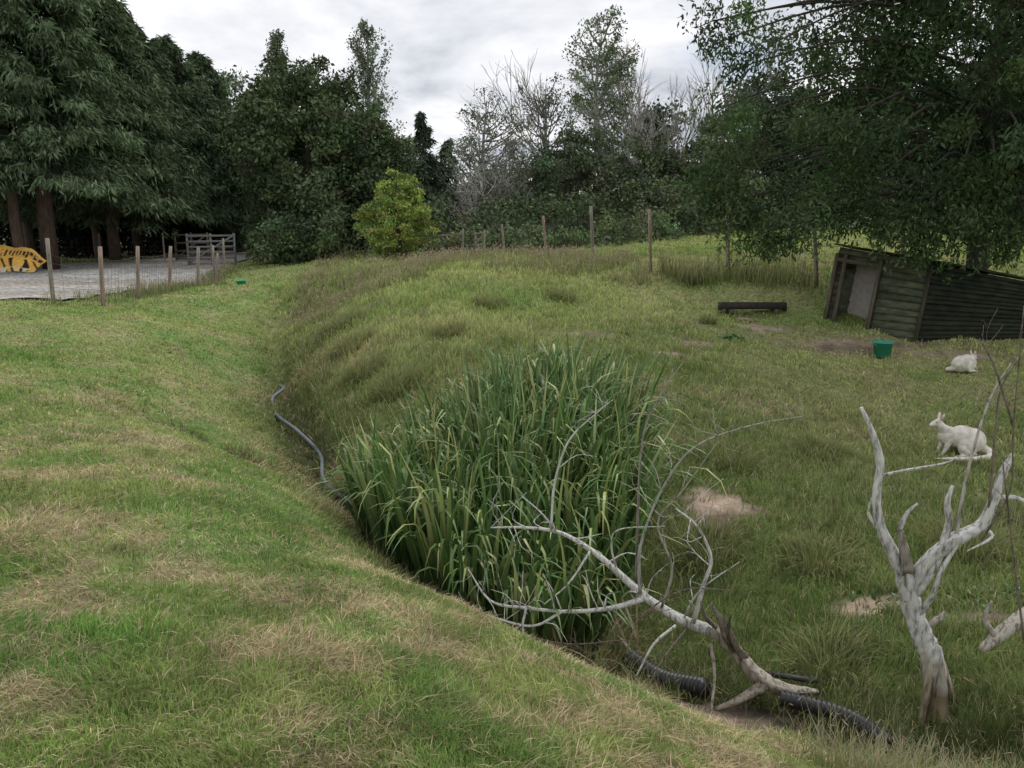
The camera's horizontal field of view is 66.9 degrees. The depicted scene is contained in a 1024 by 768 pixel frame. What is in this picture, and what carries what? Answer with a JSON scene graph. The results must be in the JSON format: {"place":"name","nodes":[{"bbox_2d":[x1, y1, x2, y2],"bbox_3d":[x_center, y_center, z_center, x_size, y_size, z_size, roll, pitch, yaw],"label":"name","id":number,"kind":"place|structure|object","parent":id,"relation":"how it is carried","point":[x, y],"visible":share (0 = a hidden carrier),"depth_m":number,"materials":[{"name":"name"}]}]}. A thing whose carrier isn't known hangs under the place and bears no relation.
{"place":"outdoors","nodes":[
{"label":"outdoors","id":0,"kind":"place"},
{"bbox_2d":[0,252,277,299],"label":"gravel road","id":1,"kind":"structure","parent":0,"point":[18,284],"depth_m":27.91,"materials":[{"name":"gravel"}]},
{"bbox_2d":[0,185,997,239],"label":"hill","id":2,"kind":"structure","parent":0,"point":[755,198],"depth_m":105.58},
{"bbox_2d":[0,226,1023,767],"bbox_3d":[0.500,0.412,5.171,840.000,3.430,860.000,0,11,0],"label":"ground","id":3,"kind":"structure","parent":0,"point":[718,499],"depth_m":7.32,"materials":[{"name":"plant"}]},
{"bbox_2d":[0,72,24,247],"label":"tree trunk","id":4,"kind":"object","parent":3,"relation":"on","point":[15,223],"visible":0.34,"depth_m":30.30,"materials":[{"name":"brown plant"}]},
{"bbox_2d":[0,172,35,213],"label":"cypress tree","id":5,"kind":"object","parent":3,"relation":"on","point":[9,186],"visible":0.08,"depth_m":29.88,"materials":[{"name":"green plant"}]},
{"bbox_2d":[0,527,43,567],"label":"grass tuft","id":6,"kind":"object","parent":3,"relation":"on","point":[38,536],"visible":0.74,"depth_m":3.93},
{"bbox_2d":[0,245,46,271],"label":"striped banner","id":7,"kind":"object","parent":3,"relation":"on","point":[22,259],"visible":0.99,"depth_m":29.43,"materials":[{"name":"orange fabric"}]},
{"bbox_2d":[22,199,36,251],"bbox_3d":[-22.036,-9.413,34.874,0.532,8.211,0.433,0,11,0],"label":"tree trunk","id":8,"kind":"object","parent":3,"relation":"on","point":[28,234],"visible":0.22,"depth_m":35.24,"materials":[{"name":"brown plant"}]},
{"bbox_2d":[39,424,108,442],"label":"grass tuft","id":9,"kind":"object","parent":3,"relation":"on","point":[71,439],"visible":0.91,"depth_m":6.40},
{"bbox_2d":[0,0,162,269],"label":"cypress tree","id":10,"kind":"object","parent":3,"relation":"on","point":[36,103],"visible":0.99,"depth_m":29.14,"materials":[{"name":"green plant"}]},
{"bbox_2d":[5,233,165,261],"bbox_3d":[-23.118,-6.313,36.268,13.915,1.480,0.581,1,11,4],"label":"paddock fence","id":11,"kind":"object","parent":3,"relation":"on","point":[99,241],"visible":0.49,"depth_m":35.86,"materials":[{"name":"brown wood"}]},
{"bbox_2d":[91,218,104,258],"bbox_3d":[-21.022,-10.220,38.764,0.532,8.211,0.443,0,11,0],"label":"tree trunk","id":12,"kind":"object","parent":3,"relation":"on","point":[95,230],"visible":0.16,"depth_m":39.18,"materials":[{"name":"brown plant"}]},
{"bbox_2d":[0,0,216,261],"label":"cypress tree","id":13,"kind":"object","parent":3,"relation":"on","point":[112,23],"visible":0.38,"depth_m":33.81,"materials":[{"name":"green plant"}]},
{"bbox_2d":[0,197,218,258],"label":"laurel hedge","id":14,"kind":"object","parent":3,"relation":"on","point":[70,236],"visible":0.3,"depth_m":40.70,"materials":[{"name":"green plant"}]},
{"bbox_2d":[45,238,225,306],"bbox_3d":[-9.797,-3.419,23.080,1.146,1.882,14.707,-1,11,-7],"label":"wire fence","id":15,"kind":"object","parent":3,"relation":"on","point":[215,267],"visible":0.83,"depth_m":18.39,"materials":[{"name":"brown wood"}]},
{"bbox_2d":[30,16,242,257],"bbox_3d":[-18.942,-12.124,38.533,9.845,12.008,10.322,0,11,0],"label":"cypress tree","id":16,"kind":"object","parent":3,"relation":"on","point":[219,212],"visible":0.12,"depth_m":38.42,"materials":[{"name":"green plant"}]},
{"bbox_2d":[0,153,325,249],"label":"conifer understorey","id":17,"kind":"object","parent":3,"relation":"on","point":[151,230],"visible":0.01,"depth_m":51.70,"materials":[{"name":"green plant"}]},
{"bbox_2d":[148,417,211,444],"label":"grass tussock","id":18,"kind":"object","parent":3,"relation":"on","point":[192,432],"depth_m":8.52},
{"bbox_2d":[117,33,251,254],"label":"cypress tree","id":19,"kind":"object","parent":3,"relation":"on","point":[198,103],"visible":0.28,"depth_m":41.47,"materials":[{"name":"green plant"}]},
{"bbox_2d":[173,232,209,259],"bbox_3d":[-14.756,-6.257,35.690,1.865,1.418,0.149,3,11,16],"label":"wooden hurdle","id":20,"kind":"object","parent":3,"relation":"on","point":[183,251],"visible":0.62,"depth_m":35.68,"materials":[{"name":"grey wood"}]},
{"bbox_2d":[145,50,257,252],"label":"cypress tree","id":21,"kind":"object","parent":3,"relation":"on","point":[207,73],"visible":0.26,"depth_m":45.10,"materials":[{"name":"green plant"}]},
{"bbox_2d":[185,233,236,264],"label":"field gate","id":22,"kind":"structure","parent":3,"relation":"on","point":[210,236],"depth_m":32.53,"materials":[{"name":"grey wood"}]},
{"bbox_2d":[200,461,266,484],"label":"grass tuft","id":23,"kind":"object","parent":3,"relation":"on","point":[208,465],"visible":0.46,"depth_m":6.12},
{"bbox_2d":[218,65,250,145],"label":"lime tree","id":24,"kind":"object","parent":3,"relation":"on","point":[237,83],"visible":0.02,"depth_m":56.42,"materials":[{"name":"green plant"}]},
{"bbox_2d":[236,280,246,284],"bbox_3d":[-8.150,-3.031,23.348,0.326,0.180,0.315,0,11,0],"label":"feed bucket","id":25,"kind":"object","parent":3,"relation":"on","point":[239,282],"visible":0.66,"depth_m":23.25,"materials":[{"name":"plastic"}]},
{"bbox_2d":[219,442,265,464],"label":"grass tussock","id":26,"kind":"object","parent":3,"relation":"on","point":[241,451],"depth_m":8.56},
{"bbox_2d":[213,495,304,533],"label":"grass tuft","id":27,"kind":"object","parent":3,"relation":"on","point":[268,511],"visible":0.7,"depth_m":5.00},
{"bbox_2d":[209,107,319,252],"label":"ash sapling","id":28,"kind":"object","parent":3,"relation":"on","point":[225,177],"visible":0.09,"depth_m":41.40,"materials":[{"name":"green plant"}]},
{"bbox_2d":[255,28,312,162],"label":"poplar tree","id":29,"kind":"object","parent":3,"relation":"on","point":[276,41],"visible":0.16,"depth_m":51.45,"materials":[{"name":"green plant"}]},
{"bbox_2d":[243,208,350,264],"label":"shrubbery","id":30,"kind":"object","parent":3,"relation":"on","point":[302,246],"visible":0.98,"depth_m":32.48,"materials":[{"name":"green plant"}]},
{"bbox_2d":[270,384,351,505],"bbox_3d":[-2.711,0.744,10.237,0.462,0.495,6.665,-5,12,-25],"label":"water hose","id":31,"kind":"object","parent":3,"relation":"on","point":[298,431],"visible":0.63,"depth_m":10.15,"materials":[{"name":"plastic"}]},
{"bbox_2d":[216,53,409,257],"bbox_3d":[-9.827,-10.503,36.602,8.353,9.738,8.296,6,12,27],"label":"alder tree","id":32,"kind":"object","parent":3,"relation":"on","point":[259,143],"visible":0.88,"depth_m":34.70,"materials":[{"name":"green plant"}]},
{"bbox_2d":[255,567,374,615],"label":"grass tuft","id":33,"kind":"object","parent":3,"relation":"on","point":[330,576],"visible":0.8,"depth_m":3.58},
{"bbox_2d":[298,299,347,325],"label":"grass tussock","id":34,"kind":"object","parent":3,"relation":"on","point":[325,312],"depth_m":16.06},
{"bbox_2d":[307,288,352,312],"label":"grass tussock","id":35,"kind":"object","parent":3,"relation":"on","point":[329,300],"depth_m":18.47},
{"bbox_2d":[320,71,347,192],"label":"poplar tree","id":36,"kind":"object","parent":3,"relation":"on","point":[341,102],"depth_m":54.87,"materials":[{"name":"green plant"}]},
{"bbox_2d":[309,304,367,339],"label":"grass tussock","id":37,"kind":"object","parent":3,"relation":"on","point":[336,324],"depth_m":14.38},
{"bbox_2d":[323,319,379,359],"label":"grass tussock","id":38,"kind":"object","parent":3,"relation":"on","point":[348,341],"depth_m":12.95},
{"bbox_2d":[318,444,394,500],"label":"grass tussock","id":39,"kind":"object","parent":3,"relation":"on","point":[344,484],"depth_m":8.66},
{"bbox_2d":[329,345,401,385],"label":"grass tussock","id":40,"kind":"object","parent":3,"relation":"on","point":[356,373],"depth_m":11.50,"materials":[{"name":"plant"}]},
{"bbox_2d":[315,100,423,253],"bbox_3d":[-7.022,-9.968,37.755,4.979,7.700,4.842,-5,12,-26],"label":"alder tree","id":41,"kind":"object","parent":3,"relation":"on","point":[399,144],"visible":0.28,"depth_m":36.73,"materials":[{"name":"green plant"}]},
{"bbox_2d":[343,17,418,174],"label":"poplar tree","id":42,"kind":"object","parent":3,"relation":"on","point":[362,59],"visible":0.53,"depth_m":51.74,"materials":[{"name":"green plant"}]},
{"bbox_2d":[361,358,430,402],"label":"grass tussock","id":43,"kind":"object","parent":3,"relation":"on","point":[387,389],"depth_m":10.55,"materials":[{"name":"plant"}]},
{"bbox_2d":[370,421,421,455],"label":"grass tussock","id":44,"kind":"object","parent":3,"relation":"on","point":[388,444],"depth_m":9.34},
{"bbox_2d":[352,167,442,262],"bbox_3d":[-4.022,-5.760,27.357,3.211,3.834,3.511,0,11,0],"label":"golden maple","id":45,"kind":"object","parent":3,"relation":"on","point":[407,206],"visible":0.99,"depth_m":26.89,"materials":[{"name":"green plant"}]},
{"bbox_2d":[395,138,426,195],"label":"pine tree","id":46,"kind":"object","parent":3,"relation":"on","point":[409,156],"visible":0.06,"depth_m":59.55,"materials":[{"name":"green plant"}]},
{"bbox_2d":[401,111,459,233],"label":"pine tree","id":47,"kind":"object","parent":3,"relation":"on","point":[432,167],"visible":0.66,"depth_m":57.46,"materials":[{"name":"green plant"}]},
{"bbox_2d":[427,232,460,252],"bbox_3d":[-2.956,-5.841,33.176,1.716,1.271,0.148,4,12,21],"label":"wooden hurdle","id":48,"kind":"object","parent":3,"relation":"on","point":[442,236],"visible":0.32,"depth_m":33.01,"materials":[{"name":"grey wood"}]},
{"bbox_2d":[423,315,473,339],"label":"grass tussock","id":49,"kind":"object","parent":3,"relation":"on","point":[457,327],"depth_m":12.23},
{"bbox_2d":[432,137,465,231],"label":"pine tree","id":50,"kind":"object","parent":3,"relation":"on","point":[448,173],"visible":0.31,"depth_m":60.55,"materials":[{"name":"green plant"}]},
{"bbox_2d":[372,677,529,767],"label":"grass tuft","id":51,"kind":"object","parent":3,"relation":"on","point":[447,722],"visible":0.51,"depth_m":2.65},
{"bbox_2d":[436,155,514,248],"bbox_3d":[-2.439,-8.834,38.511,3.377,4.783,4.228,-8,14,-37],"label":"bare tree","id":52,"kind":"object","parent":3,"relation":"on","point":[469,191],"visible":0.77,"depth_m":37.62,"materials":[{"name":"grey plant"}]},
{"bbox_2d":[466,230,484,252],"bbox_3d":[-1.491,-5.650,31.837,0.102,1.306,2.032,-5,12,-25],"label":"wooden hurdle","id":53,"kind":"object","parent":3,"relation":"on","point":[475,234],"visible":0.55,"depth_m":31.61,"materials":[{"name":"grey wood"}]},
{"bbox_2d":[438,86,538,229],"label":"willow tree","id":54,"kind":"object","parent":3,"relation":"on","point":[459,153],"visible":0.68,"depth_m":40.06,"materials":[{"name":"green plant"}]},
{"bbox_2d":[454,104,526,227],"bbox_3d":[-0.962,-10.485,39.761,3.737,7.520,5.870,0,11,0],"label":"bare tree","id":55,"kind":"object","parent":3,"relation":"on","point":[489,171],"visible":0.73,"depth_m":39.10,"materials":[{"name":"grey plant"}]},
{"bbox_2d":[469,288,512,308],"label":"grass tussock","id":56,"kind":"object","parent":3,"relation":"on","point":[488,301],"depth_m":14.70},
{"bbox_2d":[2,30,1009,239],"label":"distant trees","id":57,"kind":"object","parent":3,"relation":"on","point":[659,114],"visible":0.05,"depth_m":62.45,"materials":[{"name":"green plant"}]},
{"bbox_2d":[295,318,730,677],"bbox_3d":[0.021,0.657,7.098,3.629,2.228,5.124,0,11,0],"label":"yellow flag iris","id":58,"kind":"object","parent":3,"relation":"on","point":[426,507],"visible":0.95,"depth_m":6.27,"materials":[{"name":"green plant"}]},
{"bbox_2d":[461,48,598,227],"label":"bare tree","id":59,"kind":"object","parent":3,"relation":"on","point":[532,100],"visible":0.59,"depth_m":43.46,"materials":[{"name":"grey plant"}]},
{"bbox_2d":[41,239,1023,767],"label":"seeding grass","id":60,"kind":"structure","parent":3,"relation":"on","point":[873,749],"depth_m":10.89,"materials":[{"name":"plant"}]},
{"bbox_2d":[500,102,569,240],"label":"bare tree","id":61,"kind":"object","parent":3,"relation":"on","point":[531,188],"visible":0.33,"depth_m":42.85,"materials":[{"name":"grey plant"}]},
{"bbox_2d":[477,623,593,678],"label":"grass tuft","id":62,"kind":"object","parent":3,"relation":"on","point":[540,650],"visible":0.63,"depth_m":3.56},
{"bbox_2d":[503,72,579,236],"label":"willow tree","id":63,"kind":"object","parent":3,"relation":"on","point":[546,102],"visible":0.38,"depth_m":43.54,"materials":[{"name":"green plant"}]},
{"bbox_2d":[403,208,686,256],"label":"bramble bank","id":64,"kind":"structure","parent":3,"relation":"on","point":[661,218],"depth_m":32.32,"materials":[{"name":"green plant"}]},
{"bbox_2d":[538,284,578,302],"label":"grass tussock","id":65,"kind":"object","parent":3,"relation":"on","point":[557,294],"depth_m":15.45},
{"bbox_2d":[526,125,618,239],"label":"willow tree","id":66,"kind":"object","parent":3,"relation":"on","point":[586,163],"visible":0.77,"depth_m":40.88,"materials":[{"name":"green plant"}]},
{"bbox_2d":[239,166,939,256],"bbox_3d":[4.718,-8.244,38.675,36.631,5.073,11.390,-1,11,-3],"label":"hedge","id":67,"kind":"object","parent":3,"relation":"on","point":[507,214],"visible":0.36,"depth_m":36.69,"materials":[{"name":"green plant"}]},
{"bbox_2d":[556,4,641,226],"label":"birch tree","id":68,"kind":"object","parent":3,"relation":"on","point":[598,138],"visible":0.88,"depth_m":42.11,"materials":[{"name":"green plant"}]},
{"bbox_2d":[537,606,667,685],"bbox_3d":[0.550,1.760,5.317,1.134,0.648,1.156,0,11,0],"label":"grass tussock","id":69,"kind":"object","parent":3,"relation":"on","point":[618,644],"depth_m":5.35,"materials":[{"name":"plant"}]},
{"bbox_2d":[557,55,662,216],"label":"bare tree","id":70,"kind":"object","parent":3,"relation":"on","point":[605,129],"visible":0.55,"depth_m":42.17,"materials":[{"name":"grey plant"}]},
{"bbox_2d":[573,37,686,197],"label":"bare tree","id":71,"kind":"object","parent":3,"relation":"on","point":[635,98],"visible":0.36,"depth_m":49.51,"materials":[{"name":"grey plant"}]},
{"bbox_2d":[454,331,818,711],"bbox_3d":[0.701,0.782,4.582,2.161,2.231,0.865,6,12,27],"label":"fallen dead branch","id":72,"kind":"object","parent":3,"relation":"on","point":[722,634],"visible":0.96,"depth_m":4.67,"materials":[{"name":"grey wood"}]},
{"bbox_2d":[615,394,672,427],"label":"grass tussock","id":73,"kind":"object","parent":3,"relation":"on","point":[655,411],"depth_m":8.94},
{"bbox_2d":[597,125,695,233],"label":"hawthorn tree","id":74,"kind":"object","parent":3,"relation":"on","point":[657,162],"visible":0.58,"depth_m":40.94,"materials":[{"name":"green plant"}]},
{"bbox_2d":[591,58,707,227],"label":"bare tree","id":75,"kind":"object","parent":3,"relation":"on","point":[651,125],"visible":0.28,"depth_m":51.40,"materials":[{"name":"grey plant"}]},
{"bbox_2d":[622,649,710,699],"bbox_3d":[0.971,1.843,4.927,0.142,0.223,0.648,-8,14,-36],"label":"corrugated pipe","id":76,"kind":"object","parent":3,"relation":"on","point":[696,687],"visible":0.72,"depth_m":4.83,"materials":[{"name":"plastic"}]},
{"bbox_2d":[617,62,756,226],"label":"bare tree","id":77,"kind":"object","parent":3,"relation":"on","point":[673,109],"visible":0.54,"depth_m":45.02,"materials":[{"name":"grey plant"}]},
{"bbox_2d":[675,260,714,285],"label":"grass tussock","id":78,"kind":"object","parent":3,"relation":"on","point":[694,279],"depth_m":17.72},
{"bbox_2d":[693,310,719,324],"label":"grass tussock","id":79,"kind":"object","parent":3,"relation":"on","point":[707,320],"depth_m":14.59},
{"bbox_2d":[661,119,763,229],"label":"hawthorn tree","id":80,"kind":"object","parent":3,"relation":"on","point":[699,144],"visible":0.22,"depth_m":41.62,"materials":[{"name":"green plant"}]},
{"bbox_2d":[657,504,774,575],"bbox_3d":[1.598,1.276,6.364,1.057,0.517,0.943,0,11,0],"label":"grass tussock","id":81,"kind":"object","parent":3,"relation":"on","point":[706,535],"depth_m":6.37,"materials":[{"name":"plant"}]},
{"bbox_2d":[425,206,1023,286],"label":"field fence","id":82,"kind":"object","parent":3,"relation":"on","point":[650,242],"visible":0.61,"depth_m":18.37,"materials":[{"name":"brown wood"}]},
{"bbox_2d":[683,428,772,474],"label":"grass tussock","id":83,"kind":"object","parent":3,"relation":"on","point":[738,460],"depth_m":7.94,"materials":[{"name":"plant"}]},
{"bbox_2d":[670,31,791,229],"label":"bare tree","id":84,"kind":"object","parent":3,"relation":"on","point":[708,99],"visible":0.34,"depth_m":44.59,"materials":[{"name":"grey plant"}]},
{"bbox_2d":[717,331,745,341],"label":"dock plant","id":85,"kind":"object","parent":3,"relation":"on","point":[734,337],"visible":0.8,"depth_m":13.38,"materials":[{"name":"green plant"}]},
{"bbox_2d":[736,317,757,321],"bbox_3d":[4.699,-1.282,15.508,0.407,0.105,0.102,1,11,8],"label":"log","id":86,"kind":"object","parent":3,"relation":"on","point":[747,319],"visible":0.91,"depth_m":15.48,"materials":[{"name":"grey plant"}]},
{"bbox_2d":[718,302,786,313],"bbox_3d":[4.950,-1.572,15.991,1.350,0.235,0.400,0,11,0],"label":"feeding trough","id":87,"kind":"object","parent":3,"relation":"on","point":[730,307],"visible":0.95,"depth_m":15.84,"materials":[{"name":"brown wood"}]},
{"bbox_2d":[706,72,856,225],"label":"oak tree","id":88,"kind":"object","parent":3,"relation":"on","point":[772,122],"visible":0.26,"depth_m":42.22,"materials":[{"name":"green plant"}]},
{"bbox_2d":[764,670,817,683],"bbox_3d":[1.686,1.793,4.750,0.353,0.062,0.033,5,12,25],"label":"pipe","id":89,"kind":"object","parent":3,"relation":"on","point":[792,677],"visible":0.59,"depth_m":4.72,"materials":[{"name":"plastic"}]},
{"bbox_2d":[784,425,859,461],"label":"grass tussock","id":90,"kind":"object","parent":3,"relation":"on","point":[815,442],"depth_m":8.47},
{"bbox_2d":[768,520,879,581],"bbox_3d":[2.403,1.305,6.074,0.846,0.341,0.866,0,11,0],"label":"grass tussock","id":91,"kind":"object","parent":3,"relation":"on","point":[802,546],"depth_m":6.07,"materials":[{"name":"plant"}]},
{"bbox_2d":[763,606,902,694],"bbox_3d":[2.003,1.665,4.937,0.821,0.434,0.849,-7,13,-32],"label":"grass tussock","id":92,"kind":"object","parent":3,"relation":"on","point":[800,662],"depth_m":4.94,"materials":[{"name":"plant"}]},
{"bbox_2d":[780,690,894,750],"bbox_3d":[1.771,1.815,4.238,0.181,0.146,0.647,-9,14,-39],"label":"corrugated pipe","id":93,"kind":"object","parent":3,"relation":"on","point":[787,698],"visible":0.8,"depth_m":4.26,"materials":[{"name":"plastic"}]},
{"bbox_2d":[674,0,1023,285],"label":"ash tree","id":94,"kind":"object","parent":3,"relation":"on","point":[979,155],"visible":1,"depth_m":14.48,"materials":[{"name":"green plant"}]},
{"bbox_2d":[709,324,991,355],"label":"straw litter","id":95,"kind":"object","parent":3,"relation":"on","point":[839,340],"visible":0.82,"depth_m":14.24,"materials":[{"name":"beige plant"}]},
{"bbox_2d":[872,340,893,357],"bbox_3d":[6.420,-0.607,13.428,0.357,0.260,0.347,0,11,0],"label":"feed bucket","id":96,"kind":"object","parent":3,"relation":"on","point":[882,348],"visible":0.99,"depth_m":13.32,"materials":[{"name":"plastic"}]},
{"bbox_2d":[821,566,981,627],"bbox_3d":[2.648,1.526,5.384,0.831,0.216,0.914,-9,14,-39],"label":"dock plant","id":97,"kind":"object","parent":3,"relation":"on","point":[873,596],"visible":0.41,"depth_m":5.41,"materials":[{"name":"green plant"}]},
{"bbox_2d":[831,32,974,226],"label":"oak tree","id":98,"kind":"object","parent":3,"relation":"on","point":[901,166],"visible":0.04,"depth_m":42.78,"materials":[{"name":"green plant"}]},
{"bbox_2d":[823,243,1023,342],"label":"animal shelter","id":99,"kind":"object","parent":3,"relation":"on","point":[929,306],"visible":0.84,"depth_m":14.61,"materials":[{"name":"brown wood"}]},
{"bbox_2d":[860,325,1023,726],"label":"dead tree stump","id":100,"kind":"object","parent":3,"relation":"on","point":[912,582],"visible":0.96,"depth_m":4.20,"materials":[{"name":"grey wood"}]},
{"bbox_2d":[981,306,1023,639],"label":"dry twigs","id":101,"kind":"object","parent":100,"relation":"attached to","point":[1012,421],"visible":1,"depth_m":3.77,"materials":[{"name":"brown wood"}]},
{"bbox_2d":[889,498,1022,571],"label":"grass tussock","id":102,"kind":"object","parent":3,"relation":"on","point":[985,549],"depth_m":6.19,"materials":[{"name":"plant"}]},
{"bbox_2d":[891,584,1022,614],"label":"dock plant","id":103,"kind":"object","parent":3,"relation":"on","point":[983,605],"visible":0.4,"depth_m":5.33,"materials":[{"name":"green plant"}]},
{"bbox_2d":[928,412,991,460],"bbox_3d":[5.028,0.581,8.686,0.777,0.493,0.468,-1,11,-4],"label":"white wallaby","id":104,"kind":"object","parent":3,"relation":"on","point":[960,439],"visible":0.88,"depth_m":8.69,"materials":[{"name":"fur"}]},
{"bbox_2d":[945,350,977,372],"bbox_3d":[7.386,-0.373,12.682,0.627,0.342,0.383,-6,13,-29],"label":"white wallaby","id":105,"kind":"object","parent":3,"relation":"on","point":[964,363],"visible":1,"depth_m":12.52,"materials":[{"name":"fur"}]},
{"bbox_2d":[928,600,1023,652],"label":"broken log","id":106,"kind":"object","parent":3,"relation":"on","point":[1005,629],"visible":0.94,"depth_m":4.28,"materials":[{"name":"grey wood"}]},
{"bbox_2d":[972,487,1023,526],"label":"grass tussock","id":107,"kind":"object","parent":3,"relation":"on","point":[1020,503],"depth_m":7.05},
{"bbox_2d":[973,583,1023,604],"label":"dock plant","id":108,"kind":"object","parent":3,"relation":"on","point":[1009,587],"visible":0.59,"depth_m":5.28,"materials":[{"name":"green plant"}]},
{"bbox_2d":[6,0,1018,193],"label":"sky","id":109,"kind":"structure","parent":0,"point":[440,47],"materials":[{"name":"white"}]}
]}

